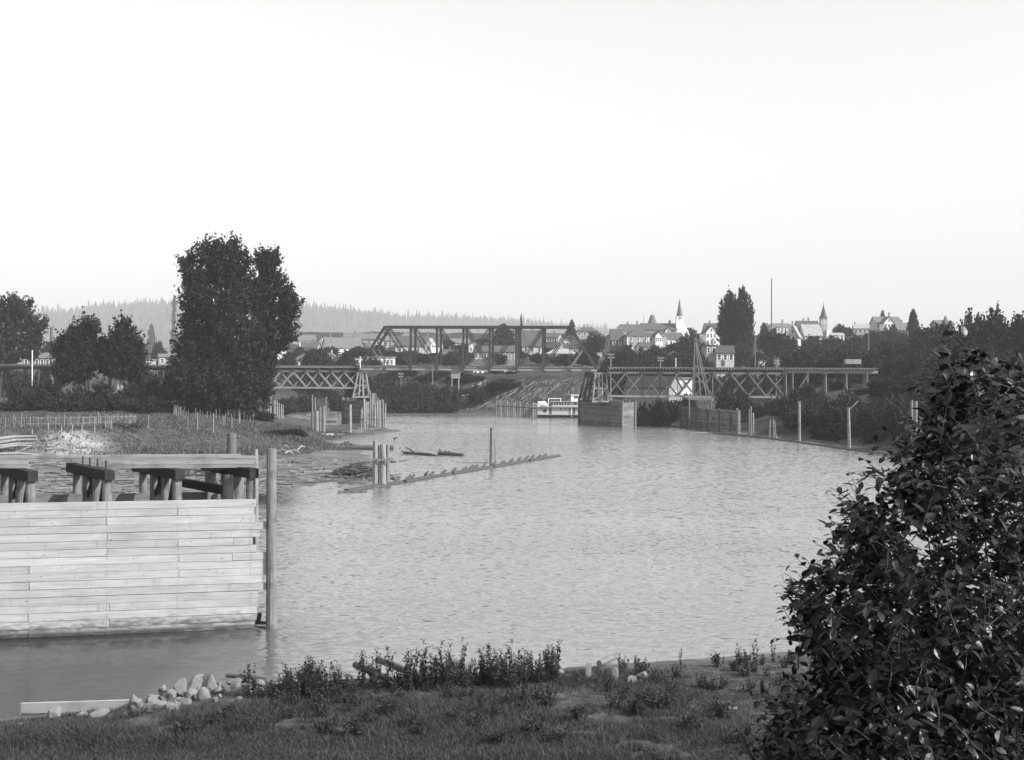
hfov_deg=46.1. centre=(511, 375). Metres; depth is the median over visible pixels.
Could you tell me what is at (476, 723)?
weed
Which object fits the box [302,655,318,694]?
weed
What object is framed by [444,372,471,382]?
shrub
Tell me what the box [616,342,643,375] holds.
leafy tree
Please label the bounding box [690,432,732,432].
raft log
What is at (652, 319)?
cupola building
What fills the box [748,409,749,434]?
piling
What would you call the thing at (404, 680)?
weed
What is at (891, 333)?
leafy tree
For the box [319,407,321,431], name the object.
piling
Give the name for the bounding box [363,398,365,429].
piling
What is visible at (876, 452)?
boom log
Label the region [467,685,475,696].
weed
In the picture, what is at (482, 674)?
weed
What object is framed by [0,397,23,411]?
shrub
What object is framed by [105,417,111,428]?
gate
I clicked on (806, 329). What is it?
house
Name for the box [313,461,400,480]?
drift heap
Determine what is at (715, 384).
shrub
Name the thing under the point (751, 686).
weed
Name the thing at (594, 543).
river water
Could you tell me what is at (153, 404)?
shrub
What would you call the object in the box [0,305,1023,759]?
ground
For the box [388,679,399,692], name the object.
weed
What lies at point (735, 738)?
weed
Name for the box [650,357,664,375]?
shrub
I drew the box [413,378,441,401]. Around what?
shrub
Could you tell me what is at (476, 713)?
weed
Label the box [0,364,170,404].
trestle
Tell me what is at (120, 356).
leafy tree
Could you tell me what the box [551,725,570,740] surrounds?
weed
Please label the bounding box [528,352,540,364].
leafy tree
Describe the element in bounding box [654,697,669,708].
weed
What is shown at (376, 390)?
shrub
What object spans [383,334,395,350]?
house
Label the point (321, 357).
leafy tree
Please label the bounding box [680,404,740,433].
crib wall
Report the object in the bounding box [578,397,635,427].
bridge pier
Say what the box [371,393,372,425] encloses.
piling
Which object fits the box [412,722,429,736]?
weed
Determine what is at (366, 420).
piling
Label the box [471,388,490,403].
shrub
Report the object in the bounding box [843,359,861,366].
rail car
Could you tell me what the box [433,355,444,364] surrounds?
leafy tree
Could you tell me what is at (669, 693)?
weed
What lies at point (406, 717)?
weed
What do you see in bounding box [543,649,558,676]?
weed
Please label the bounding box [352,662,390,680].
log
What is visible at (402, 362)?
leafy tree
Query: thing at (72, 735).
bank grass
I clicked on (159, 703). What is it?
rock
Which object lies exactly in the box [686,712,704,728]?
weed
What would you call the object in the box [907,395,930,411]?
leafy tree
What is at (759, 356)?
leafy tree
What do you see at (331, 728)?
weed
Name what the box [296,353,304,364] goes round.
house
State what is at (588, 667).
stake
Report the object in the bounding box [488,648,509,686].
weed
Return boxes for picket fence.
[1,413,133,427]
[173,404,253,422]
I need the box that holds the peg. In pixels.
[18,703,20,715]
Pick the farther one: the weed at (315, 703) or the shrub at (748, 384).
the shrub at (748, 384)
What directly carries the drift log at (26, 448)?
on the ground at (760, 427)
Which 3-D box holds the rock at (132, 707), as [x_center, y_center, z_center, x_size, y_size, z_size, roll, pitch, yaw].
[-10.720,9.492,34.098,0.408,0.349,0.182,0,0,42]
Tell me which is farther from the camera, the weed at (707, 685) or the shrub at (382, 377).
the shrub at (382, 377)
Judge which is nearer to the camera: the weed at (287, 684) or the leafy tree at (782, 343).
the weed at (287, 684)
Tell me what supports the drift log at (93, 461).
on the ground at (760, 427)
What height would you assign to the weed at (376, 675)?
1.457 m
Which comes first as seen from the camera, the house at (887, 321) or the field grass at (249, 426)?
the field grass at (249, 426)
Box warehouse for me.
[623,376,681,411]
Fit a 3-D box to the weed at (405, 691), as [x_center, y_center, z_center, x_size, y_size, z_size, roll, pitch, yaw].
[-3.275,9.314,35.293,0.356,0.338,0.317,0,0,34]
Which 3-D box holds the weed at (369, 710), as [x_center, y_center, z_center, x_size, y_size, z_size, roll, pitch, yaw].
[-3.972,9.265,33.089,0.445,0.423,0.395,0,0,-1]
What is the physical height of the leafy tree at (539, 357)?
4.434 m
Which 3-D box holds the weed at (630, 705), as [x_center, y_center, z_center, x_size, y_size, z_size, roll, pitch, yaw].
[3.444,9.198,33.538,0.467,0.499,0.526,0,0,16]
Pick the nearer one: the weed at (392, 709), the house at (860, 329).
the weed at (392, 709)
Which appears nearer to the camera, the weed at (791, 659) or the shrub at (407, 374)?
the weed at (791, 659)
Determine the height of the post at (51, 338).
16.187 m
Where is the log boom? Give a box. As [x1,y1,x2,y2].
[344,453,560,490]
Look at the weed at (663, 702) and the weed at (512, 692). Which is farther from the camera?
the weed at (512, 692)
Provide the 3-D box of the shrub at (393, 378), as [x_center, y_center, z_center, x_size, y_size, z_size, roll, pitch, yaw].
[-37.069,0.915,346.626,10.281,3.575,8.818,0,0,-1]
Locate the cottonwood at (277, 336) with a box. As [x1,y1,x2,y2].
[235,243,304,415]
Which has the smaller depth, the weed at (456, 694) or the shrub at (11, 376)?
the weed at (456, 694)
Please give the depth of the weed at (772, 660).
40.48 m
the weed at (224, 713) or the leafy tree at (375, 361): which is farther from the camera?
the leafy tree at (375, 361)
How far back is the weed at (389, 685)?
36.75 m
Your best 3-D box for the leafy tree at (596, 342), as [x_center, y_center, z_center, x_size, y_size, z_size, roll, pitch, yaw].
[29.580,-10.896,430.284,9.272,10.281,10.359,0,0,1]
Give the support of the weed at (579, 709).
on the ground at (760, 427)
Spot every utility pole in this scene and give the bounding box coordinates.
[608,353,612,400]
[754,337,755,378]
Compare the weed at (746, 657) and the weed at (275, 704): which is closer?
the weed at (275, 704)
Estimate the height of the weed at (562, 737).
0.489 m
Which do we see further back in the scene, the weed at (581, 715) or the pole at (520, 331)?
the pole at (520, 331)
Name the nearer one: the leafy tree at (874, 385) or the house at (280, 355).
the leafy tree at (874, 385)
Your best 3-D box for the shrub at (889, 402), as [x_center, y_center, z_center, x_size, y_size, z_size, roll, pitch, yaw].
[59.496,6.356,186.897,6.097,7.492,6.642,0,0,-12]
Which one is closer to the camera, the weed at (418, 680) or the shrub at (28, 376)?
the weed at (418, 680)
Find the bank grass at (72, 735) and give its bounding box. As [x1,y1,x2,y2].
[0,654,1021,759]
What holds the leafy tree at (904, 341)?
on the ground at (760, 427)
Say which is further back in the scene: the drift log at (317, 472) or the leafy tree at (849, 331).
the leafy tree at (849, 331)
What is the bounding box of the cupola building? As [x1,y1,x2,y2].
[648,314,656,322]
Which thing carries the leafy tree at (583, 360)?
on the ground at (760, 427)
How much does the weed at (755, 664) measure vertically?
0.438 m
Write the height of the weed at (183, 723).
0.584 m
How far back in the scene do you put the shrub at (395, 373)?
346.40 m
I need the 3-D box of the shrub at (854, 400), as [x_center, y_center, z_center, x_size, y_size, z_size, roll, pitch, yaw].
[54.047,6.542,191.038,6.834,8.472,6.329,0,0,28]
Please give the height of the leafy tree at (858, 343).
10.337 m
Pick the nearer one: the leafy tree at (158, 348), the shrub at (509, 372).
the shrub at (509, 372)
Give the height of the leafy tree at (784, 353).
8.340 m
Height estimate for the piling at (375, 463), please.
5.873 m
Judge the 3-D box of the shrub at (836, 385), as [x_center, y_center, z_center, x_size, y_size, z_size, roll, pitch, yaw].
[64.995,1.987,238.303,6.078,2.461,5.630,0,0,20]
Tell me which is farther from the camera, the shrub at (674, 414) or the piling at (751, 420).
the shrub at (674, 414)
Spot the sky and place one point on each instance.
(613, 162)
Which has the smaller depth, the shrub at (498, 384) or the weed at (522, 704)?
the weed at (522, 704)
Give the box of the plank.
[21,699,140,712]
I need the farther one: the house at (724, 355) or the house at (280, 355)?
the house at (280, 355)
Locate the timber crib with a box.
[0,454,265,638]
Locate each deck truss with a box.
[273,365,362,388]
[607,367,785,397]
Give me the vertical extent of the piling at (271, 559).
8.887 m
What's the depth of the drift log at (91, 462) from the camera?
124.19 m
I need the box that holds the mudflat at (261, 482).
[2,438,372,494]
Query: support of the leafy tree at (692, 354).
on the ground at (760, 427)
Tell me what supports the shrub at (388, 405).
on the ground at (760, 427)
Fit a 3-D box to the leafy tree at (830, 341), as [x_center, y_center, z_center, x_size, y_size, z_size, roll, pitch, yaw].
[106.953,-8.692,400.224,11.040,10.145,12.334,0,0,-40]
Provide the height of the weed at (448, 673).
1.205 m
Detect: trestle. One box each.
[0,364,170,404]
[783,368,877,401]
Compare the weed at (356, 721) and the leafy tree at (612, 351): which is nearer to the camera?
the weed at (356, 721)
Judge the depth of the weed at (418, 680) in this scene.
36.48 m
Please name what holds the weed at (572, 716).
on the ground at (760, 427)
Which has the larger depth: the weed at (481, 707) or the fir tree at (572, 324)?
the fir tree at (572, 324)
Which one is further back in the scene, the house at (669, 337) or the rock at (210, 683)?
the house at (669, 337)
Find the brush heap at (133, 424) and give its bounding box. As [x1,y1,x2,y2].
[98,417,155,429]
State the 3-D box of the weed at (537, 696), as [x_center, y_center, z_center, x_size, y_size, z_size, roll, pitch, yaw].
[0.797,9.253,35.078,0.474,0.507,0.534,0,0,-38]
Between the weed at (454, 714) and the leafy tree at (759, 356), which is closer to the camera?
the weed at (454, 714)
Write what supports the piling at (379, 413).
in the river water
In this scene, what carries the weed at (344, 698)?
on the ground at (760, 427)
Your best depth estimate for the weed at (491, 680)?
37.18 m
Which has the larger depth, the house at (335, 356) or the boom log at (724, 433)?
the house at (335, 356)
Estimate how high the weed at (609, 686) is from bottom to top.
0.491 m
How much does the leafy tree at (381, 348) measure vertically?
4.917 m
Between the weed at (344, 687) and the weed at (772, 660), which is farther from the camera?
the weed at (772, 660)
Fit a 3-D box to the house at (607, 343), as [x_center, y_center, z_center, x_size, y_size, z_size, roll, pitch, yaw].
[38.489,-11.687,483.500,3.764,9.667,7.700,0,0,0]
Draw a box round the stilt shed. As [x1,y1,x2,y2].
[451,372,459,391]
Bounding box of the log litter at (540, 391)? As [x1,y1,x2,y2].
[459,379,588,411]
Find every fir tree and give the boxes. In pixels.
[145,323,156,358]
[169,295,177,358]
[487,323,517,344]
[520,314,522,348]
[567,319,575,334]
[754,322,768,348]
[906,308,919,338]
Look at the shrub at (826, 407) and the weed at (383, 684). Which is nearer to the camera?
the weed at (383, 684)
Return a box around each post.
[32,350,32,384]
[50,328,52,383]
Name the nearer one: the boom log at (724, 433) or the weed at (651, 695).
the weed at (651, 695)
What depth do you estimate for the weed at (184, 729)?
31.22 m
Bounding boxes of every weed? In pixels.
[174,717,193,735]
[176,722,192,734]
[188,723,199,731]
[205,714,219,726]
[216,705,232,722]
[225,722,238,732]
[238,716,249,728]
[239,663,257,697]
[249,722,261,731]
[254,683,261,695]
[257,687,265,698]
[264,683,277,698]
[267,699,281,711]
[274,693,285,704]
[275,686,288,698]
[277,674,290,694]
[278,672,289,691]
[281,662,300,686]
[281,667,296,690]
[283,691,297,705]
[284,687,301,703]
[285,707,295,718]
[288,670,304,697]
[294,663,310,690]
[296,664,312,694]
[301,673,314,696]
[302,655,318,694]
[304,686,322,699]
[310,656,323,683]
[310,695,330,711]
[311,682,326,697]
[314,719,331,732]
[315,692,329,704]
[315,704,330,717]
[316,718,329,734]
[322,665,340,699]
[327,721,337,733]
[328,671,338,687]
[329,660,342,681]
[329,714,339,724]
[332,694,340,703]
[333,677,344,691]
[333,685,341,695]
[340,676,347,691]
[341,689,355,703]
[342,720,359,737]
[343,698,354,712]
[343,717,358,733]
[345,674,359,689]
[349,695,362,706]
[349,718,365,735]
[354,650,369,686]
[357,653,374,689]
[359,710,368,722]
[360,704,374,716]
[369,711,380,722]
[370,664,381,689]
[372,648,380,694]
[377,696,391,713]
[380,679,389,686]
[384,645,396,683]
[386,676,393,687]
[386,698,397,718]
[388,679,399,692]
[394,667,403,685]
[394,688,406,697]
[399,667,412,691]
[401,669,412,690]
[402,648,422,678]
[403,709,419,726]
[406,649,416,690]
[412,650,425,689]
[412,670,419,686]
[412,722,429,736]
[419,654,428,681]
[420,639,432,682]
[424,663,438,690]
[427,655,441,685]
[428,652,437,684]
[428,658,441,682]
[433,640,446,686]
[439,680,453,690]
[443,684,453,697]
[444,643,454,684]
[444,655,457,687]
[444,704,464,720]
[445,654,462,673]
[451,658,462,685]
[451,686,466,700]
[453,661,461,683]
[460,637,468,675]
[461,664,473,688]
[462,676,468,687]
[466,658,472,680]
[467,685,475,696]
[467,715,484,728]
[470,710,481,721]
[472,655,483,679]
[472,701,484,711]
[474,671,481,685]
[476,646,485,682]
[476,694,488,703]
[477,646,492,667]
[478,662,488,683]
[481,642,497,685]
[485,663,497,685]
[486,727,506,743]
[487,731,498,743]
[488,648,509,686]
[490,657,501,687]
[490,698,502,715]
[496,730,513,744]
[497,648,507,673]
[501,664,514,686]
[501,687,516,701]
[502,688,513,705]
[503,639,514,685]
[510,664,521,688]
[513,655,526,683]
[513,696,530,709]
[516,683,529,700]
[517,648,531,677]
[520,668,529,685]
[521,650,528,678]
[524,717,541,734]
[525,720,542,732]
[526,663,531,681]
[526,715,545,734]
[528,651,543,678]
[529,671,537,683]
[530,683,547,699]
[535,664,545,684]
[539,693,548,705]
[540,645,549,677]
[541,734,553,744]
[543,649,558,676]
[543,690,557,706]
[544,647,557,672]
[544,683,552,700]
[546,644,553,680]
[547,654,560,681]
[551,639,562,668]
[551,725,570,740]
[552,729,567,743]
[564,707,577,720]
[567,706,581,721]
[570,705,589,720]
[603,678,616,691]
[604,691,623,709]
[616,653,626,669]
[616,685,629,699]
[617,658,628,670]
[628,698,640,710]
[630,699,644,712]
[632,704,646,717]
[634,657,649,671]
[634,661,646,674]
[636,688,652,702]
[644,692,656,702]
[646,696,654,707]
[647,666,663,680]
[652,674,663,684]
[654,691,669,709]
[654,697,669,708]
[663,689,678,704]
[664,678,678,691]
[671,664,682,678]
[683,715,697,726]
[684,721,691,731]
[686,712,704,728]
[695,671,706,687]
[702,678,710,689]
[706,701,717,712]
[708,677,717,689]
[710,653,724,666]
[712,702,726,718]
[713,696,721,706]
[713,701,734,717]
[715,674,727,688]
[723,726,743,742]
[727,725,745,745]
[728,661,739,670]
[735,651,745,664]
[736,661,752,676]
[739,649,751,663]
[742,676,755,691]
[750,659,757,671]
[751,638,759,662]
[759,654,766,664]
[759,683,770,694]
[763,667,770,675]
[770,642,775,661]
[772,677,783,684]
[778,655,789,667]
[785,683,796,698]
[786,650,794,664]
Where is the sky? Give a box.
[0,0,1023,334]
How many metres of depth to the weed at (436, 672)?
37.17 m
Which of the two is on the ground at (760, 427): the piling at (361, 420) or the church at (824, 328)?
the church at (824, 328)
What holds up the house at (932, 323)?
on the ground at (760, 427)
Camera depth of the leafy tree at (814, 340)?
394.07 m
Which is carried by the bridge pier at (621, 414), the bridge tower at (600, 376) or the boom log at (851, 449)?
the bridge tower at (600, 376)
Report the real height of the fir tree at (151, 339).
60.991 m
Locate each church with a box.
[640,299,688,335]
[819,302,829,339]
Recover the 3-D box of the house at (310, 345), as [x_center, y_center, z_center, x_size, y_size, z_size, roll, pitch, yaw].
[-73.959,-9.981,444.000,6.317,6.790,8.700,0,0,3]
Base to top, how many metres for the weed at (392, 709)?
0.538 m
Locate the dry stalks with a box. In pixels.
[0,668,839,759]
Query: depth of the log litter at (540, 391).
318.09 m
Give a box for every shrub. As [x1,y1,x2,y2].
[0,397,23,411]
[1,369,29,397]
[8,375,35,409]
[18,369,40,388]
[18,387,60,410]
[28,376,61,397]
[33,371,62,389]
[46,395,82,411]
[59,383,91,409]
[71,396,108,412]
[83,377,117,410]
[104,392,134,411]
[117,382,159,402]
[132,396,168,413]
[137,370,155,388]
[140,376,179,410]
[153,364,173,397]
[160,406,186,412]
[226,408,257,419]
[254,409,277,421]
[263,429,291,436]
[269,397,300,412]
[272,409,290,414]
[284,427,308,436]
[290,391,318,412]
[327,390,345,411]
[362,378,382,400]
[368,373,398,380]
[369,372,391,385]
[376,394,393,412]
[387,370,401,377]
[390,396,420,412]
[398,372,416,376]
[402,377,425,388]
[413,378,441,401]
[413,397,444,412]
[415,375,442,379]
[423,372,448,375]
[436,380,461,409]
[440,398,461,412]
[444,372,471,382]
[453,386,469,394]
[455,373,477,383]
[466,384,487,402]
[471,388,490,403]
[474,375,484,379]
[483,380,497,390]
[486,371,502,373]
[492,378,510,389]
[502,381,524,387]
[503,371,517,373]
[636,401,650,425]
[645,397,671,425]
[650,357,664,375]
[663,399,684,421]
[677,392,697,407]
[682,359,706,394]
[701,374,722,395]
[714,380,738,409]
[721,374,737,391]
[732,374,758,395]
[732,388,753,417]
[744,404,770,417]
[756,350,779,393]
[763,395,793,416]
[779,396,807,414]
[781,408,812,430]
[784,400,818,427]
[789,382,824,400]
[805,393,831,405]
[806,421,836,440]
[811,404,828,428]
[813,405,839,430]
[823,394,841,412]
[823,394,860,440]
[827,380,853,389]
[834,390,865,427]
[837,387,863,407]
[854,399,887,443]
[856,396,890,437]
[867,391,889,406]
[881,393,913,442]
[883,394,901,419]
[891,422,909,441]
[897,391,913,407]
[918,406,938,443]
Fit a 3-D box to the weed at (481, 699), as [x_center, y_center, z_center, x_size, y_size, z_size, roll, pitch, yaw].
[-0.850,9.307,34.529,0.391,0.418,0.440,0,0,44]
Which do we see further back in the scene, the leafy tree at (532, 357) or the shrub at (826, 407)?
the leafy tree at (532, 357)
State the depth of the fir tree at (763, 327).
519.33 m
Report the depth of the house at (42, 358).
380.00 m
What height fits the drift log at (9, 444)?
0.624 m
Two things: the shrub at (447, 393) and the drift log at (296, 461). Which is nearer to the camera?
the drift log at (296, 461)
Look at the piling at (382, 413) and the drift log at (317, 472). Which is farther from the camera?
the piling at (382, 413)
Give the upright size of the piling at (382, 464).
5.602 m
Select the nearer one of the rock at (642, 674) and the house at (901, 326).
the rock at (642, 674)
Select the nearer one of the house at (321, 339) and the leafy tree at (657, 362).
the leafy tree at (657, 362)
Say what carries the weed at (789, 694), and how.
on the ground at (760, 427)
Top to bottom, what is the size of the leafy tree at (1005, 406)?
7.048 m
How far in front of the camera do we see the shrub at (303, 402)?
320.07 m
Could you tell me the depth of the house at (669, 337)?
481.98 m
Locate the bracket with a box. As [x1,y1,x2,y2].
[255,613,265,624]
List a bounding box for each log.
[0,435,36,440]
[0,439,36,443]
[0,442,34,446]
[0,445,37,448]
[0,452,38,454]
[15,444,38,451]
[45,478,81,481]
[48,471,81,475]
[69,462,108,463]
[71,461,108,462]
[115,478,138,480]
[226,673,266,680]
[291,460,314,462]
[303,471,332,473]
[321,475,359,477]
[336,445,393,449]
[338,490,366,492]
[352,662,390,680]
[374,486,390,487]
[377,657,417,677]
[596,654,619,665]
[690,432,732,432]
[713,432,736,435]
[736,434,761,437]
[762,437,786,440]
[787,440,812,444]
[813,443,837,447]
[838,447,864,451]
[864,450,892,455]
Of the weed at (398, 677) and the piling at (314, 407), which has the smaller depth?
the weed at (398, 677)
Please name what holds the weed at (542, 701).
on the ground at (760, 427)
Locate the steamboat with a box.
[536,395,578,417]
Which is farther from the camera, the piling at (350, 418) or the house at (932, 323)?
the house at (932, 323)
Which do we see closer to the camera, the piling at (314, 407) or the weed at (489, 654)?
the weed at (489, 654)
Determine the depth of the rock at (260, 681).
38.39 m
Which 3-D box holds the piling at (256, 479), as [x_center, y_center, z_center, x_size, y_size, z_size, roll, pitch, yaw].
[-11.472,7.511,53.950,0.244,8.458,0.218,0,0,21]
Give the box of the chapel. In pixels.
[787,325,801,345]
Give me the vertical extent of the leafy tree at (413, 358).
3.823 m
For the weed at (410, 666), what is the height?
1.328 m
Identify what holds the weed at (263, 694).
on the ground at (760, 427)
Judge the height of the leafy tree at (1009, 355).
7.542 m
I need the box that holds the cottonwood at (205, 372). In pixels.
[159,230,273,414]
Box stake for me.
[586,662,590,678]
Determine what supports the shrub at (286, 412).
on the ground at (760, 427)
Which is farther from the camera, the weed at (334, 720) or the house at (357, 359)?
the house at (357, 359)
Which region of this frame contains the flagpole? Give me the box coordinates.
[771,279,771,327]
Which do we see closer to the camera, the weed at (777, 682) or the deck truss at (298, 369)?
the weed at (777, 682)
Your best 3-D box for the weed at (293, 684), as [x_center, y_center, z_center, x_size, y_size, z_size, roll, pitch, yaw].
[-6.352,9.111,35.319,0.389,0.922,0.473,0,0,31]
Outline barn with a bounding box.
[473,345,517,365]
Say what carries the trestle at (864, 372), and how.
on the ground at (760, 427)
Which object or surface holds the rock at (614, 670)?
on the ground at (760, 427)
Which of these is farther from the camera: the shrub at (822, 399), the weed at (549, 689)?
the shrub at (822, 399)
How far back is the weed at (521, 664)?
37.19 m
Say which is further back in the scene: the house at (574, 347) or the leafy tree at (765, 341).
the house at (574, 347)
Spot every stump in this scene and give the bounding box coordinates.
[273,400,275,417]
[276,401,277,417]
[278,403,279,417]
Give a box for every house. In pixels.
[23,353,54,374]
[144,359,155,372]
[158,353,173,376]
[277,351,285,360]
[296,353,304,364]
[297,333,316,346]
[301,340,321,349]
[318,333,330,345]
[322,336,362,353]
[327,353,336,361]
[336,357,366,365]
[343,330,355,337]
[350,331,383,344]
[362,340,374,348]
[367,357,395,364]
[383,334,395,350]
[394,331,443,353]
[401,332,420,335]
[424,338,435,353]
[438,346,458,363]
[450,336,469,344]
[465,338,476,352]
[468,359,496,365]
[521,329,541,357]
[546,331,561,341]
[546,344,575,356]
[557,335,570,348]
[564,343,581,352]
[575,324,598,338]
[603,335,609,354]
[609,326,623,353]
[619,321,643,333]
[622,330,649,349]
[634,339,651,350]
[644,332,654,344]
[652,331,663,348]
[662,332,683,346]
[663,327,671,331]
[677,377,691,399]
[700,325,716,344]
[701,338,717,366]
[702,321,721,344]
[714,345,735,377]
[756,360,767,379]
[766,319,792,337]
[794,318,818,329]
[798,322,822,342]
[830,333,844,340]
[852,322,869,336]
[869,313,900,331]
[879,316,893,332]
[893,320,906,333]
[929,320,955,333]
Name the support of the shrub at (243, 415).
on the ground at (760, 427)
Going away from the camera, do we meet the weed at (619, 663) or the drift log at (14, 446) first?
the weed at (619, 663)
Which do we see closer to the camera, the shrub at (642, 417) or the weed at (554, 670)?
the weed at (554, 670)
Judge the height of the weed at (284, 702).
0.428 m
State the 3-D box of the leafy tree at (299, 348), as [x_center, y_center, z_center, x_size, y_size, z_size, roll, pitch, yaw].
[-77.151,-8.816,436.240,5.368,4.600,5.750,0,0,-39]
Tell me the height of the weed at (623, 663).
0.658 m
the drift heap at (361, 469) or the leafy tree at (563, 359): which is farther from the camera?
the leafy tree at (563, 359)
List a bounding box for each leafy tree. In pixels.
[0,291,38,374]
[19,296,53,374]
[41,340,62,352]
[46,306,104,391]
[89,309,157,395]
[138,335,147,363]
[150,341,167,370]
[277,354,297,375]
[281,351,301,358]
[295,345,305,351]
[299,350,313,390]
[302,347,334,401]
[326,346,340,353]
[329,359,338,381]
[334,352,356,365]
[337,350,355,391]
[352,347,372,356]
[362,357,382,364]
[367,346,386,356]
[381,350,396,356]
[392,352,406,364]
[395,358,408,364]
[406,354,421,363]
[413,353,433,363]
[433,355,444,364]
[443,343,454,348]
[443,352,455,364]
[445,350,465,364]
[454,343,465,349]
[483,353,508,364]
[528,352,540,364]
[535,353,550,363]
[546,354,574,365]
[575,346,599,366]
[582,331,606,353]
[597,351,618,394]
[603,347,622,361]
[614,343,635,398]
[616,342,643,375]
[635,345,651,375]
[646,345,669,357]
[646,347,659,359]
[655,353,664,368]
[661,342,685,353]
[661,352,684,376]
[675,331,700,352]
[676,350,693,375]
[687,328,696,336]
[687,344,702,363]
[695,354,716,379]
[732,341,752,368]
[749,349,766,366]
[754,328,782,358]
[772,331,798,358]
[775,347,828,389]
[777,350,790,367]
[778,346,816,367]
[796,334,827,348]
[800,343,828,356]
[814,347,860,381]
[821,334,850,349]
[832,324,846,335]
[841,332,871,350]
[845,327,852,338]
[845,388,870,392]
[854,350,882,378]
[855,375,893,382]
[861,330,887,349]
[863,376,889,400]
[868,362,884,377]
[875,390,905,399]
[879,324,905,346]
[890,332,912,354]
[906,324,932,352]
[907,368,942,386]
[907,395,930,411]
[920,386,950,424]
[921,350,951,371]
[927,319,957,340]
[936,358,965,381]
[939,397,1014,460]
[951,307,984,348]
[968,345,999,368]
[972,301,1009,359]
[988,392,1023,436]
[996,310,1023,355]
[997,349,1023,386]
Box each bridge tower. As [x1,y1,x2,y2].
[344,371,368,397]
[578,372,608,401]
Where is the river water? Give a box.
[0,411,1023,718]
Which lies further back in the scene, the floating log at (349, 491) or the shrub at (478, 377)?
the shrub at (478, 377)
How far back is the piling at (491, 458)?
132.41 m
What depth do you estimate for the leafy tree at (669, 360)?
337.79 m
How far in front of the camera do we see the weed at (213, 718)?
32.03 m
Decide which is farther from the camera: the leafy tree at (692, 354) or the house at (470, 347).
the house at (470, 347)
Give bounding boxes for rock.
[47,705,60,718]
[76,711,88,715]
[89,708,109,718]
[127,695,143,708]
[127,705,136,711]
[142,701,153,709]
[146,696,160,703]
[154,701,166,708]
[158,684,166,691]
[165,689,176,697]
[166,702,176,709]
[167,697,177,702]
[173,678,186,695]
[179,697,191,704]
[184,688,197,697]
[187,675,202,688]
[196,687,210,700]
[201,673,217,688]
[213,686,221,692]
[219,688,226,693]
[221,684,230,690]
[227,677,241,686]
[229,681,236,689]
[252,678,264,685]
[611,667,618,679]
[626,675,636,682]
[635,671,647,678]
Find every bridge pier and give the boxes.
[342,397,368,423]
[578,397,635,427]
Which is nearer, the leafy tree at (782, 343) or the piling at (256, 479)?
the piling at (256, 479)
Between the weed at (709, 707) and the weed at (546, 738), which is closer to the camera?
the weed at (546, 738)
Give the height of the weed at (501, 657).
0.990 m
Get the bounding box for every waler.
[372,457,392,460]
[495,405,537,408]
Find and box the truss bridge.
[357,326,597,371]
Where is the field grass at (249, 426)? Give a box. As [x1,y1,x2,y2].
[0,409,354,455]
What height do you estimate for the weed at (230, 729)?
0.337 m
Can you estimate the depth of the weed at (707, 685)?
36.56 m
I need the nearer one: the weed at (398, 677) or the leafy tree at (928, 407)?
the weed at (398, 677)
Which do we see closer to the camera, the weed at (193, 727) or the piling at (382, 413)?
the weed at (193, 727)
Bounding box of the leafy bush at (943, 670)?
[730,315,1023,759]
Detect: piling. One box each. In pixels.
[227,433,236,453]
[254,449,257,551]
[266,448,276,628]
[311,394,312,411]
[311,412,313,429]
[314,397,315,422]
[315,411,318,431]
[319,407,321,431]
[322,406,324,432]
[325,397,326,429]
[349,405,351,432]
[360,409,361,429]
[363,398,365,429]
[365,410,367,429]
[369,390,370,425]
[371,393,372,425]
[373,393,374,418]
[373,404,375,425]
[373,441,377,483]
[376,401,377,426]
[378,400,380,427]
[378,445,379,482]
[380,444,385,484]
[382,400,383,427]
[384,404,385,427]
[386,444,389,481]
[489,428,493,465]
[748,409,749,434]
[750,406,751,435]
[752,413,753,434]
[768,419,770,436]
[772,419,774,437]
[798,401,800,440]
[847,408,850,447]
[910,400,912,450]
[914,401,917,450]
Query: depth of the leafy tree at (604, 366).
334.85 m
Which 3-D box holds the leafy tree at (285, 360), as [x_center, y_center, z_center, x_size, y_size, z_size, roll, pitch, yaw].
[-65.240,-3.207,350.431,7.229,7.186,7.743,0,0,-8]
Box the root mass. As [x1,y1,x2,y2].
[339,441,357,444]
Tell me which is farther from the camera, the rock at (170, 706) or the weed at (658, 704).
the rock at (170, 706)
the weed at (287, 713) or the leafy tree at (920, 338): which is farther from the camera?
the leafy tree at (920, 338)
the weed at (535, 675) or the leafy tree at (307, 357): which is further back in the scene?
the leafy tree at (307, 357)
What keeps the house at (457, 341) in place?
on the ground at (760, 427)
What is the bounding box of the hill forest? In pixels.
[2,294,756,363]
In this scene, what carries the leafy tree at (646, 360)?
on the ground at (760, 427)
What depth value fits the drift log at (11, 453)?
132.55 m
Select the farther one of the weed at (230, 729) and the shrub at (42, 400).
the shrub at (42, 400)
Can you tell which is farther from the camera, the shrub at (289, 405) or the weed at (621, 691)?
the shrub at (289, 405)
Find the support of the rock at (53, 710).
on the ground at (760, 427)
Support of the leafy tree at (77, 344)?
on the ground at (760, 427)
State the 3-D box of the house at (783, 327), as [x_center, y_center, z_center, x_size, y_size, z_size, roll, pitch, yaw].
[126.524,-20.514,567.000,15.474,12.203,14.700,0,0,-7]
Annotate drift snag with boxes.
[401,447,463,455]
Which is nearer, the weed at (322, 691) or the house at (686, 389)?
the weed at (322, 691)
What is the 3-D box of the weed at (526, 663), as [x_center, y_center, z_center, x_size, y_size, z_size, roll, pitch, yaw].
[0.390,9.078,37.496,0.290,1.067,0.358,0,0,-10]
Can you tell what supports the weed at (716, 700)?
on the ground at (760, 427)
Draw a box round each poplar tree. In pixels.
[714,285,739,345]
[731,285,755,366]
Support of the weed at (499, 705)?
on the ground at (760, 427)
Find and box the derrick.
[684,333,712,428]

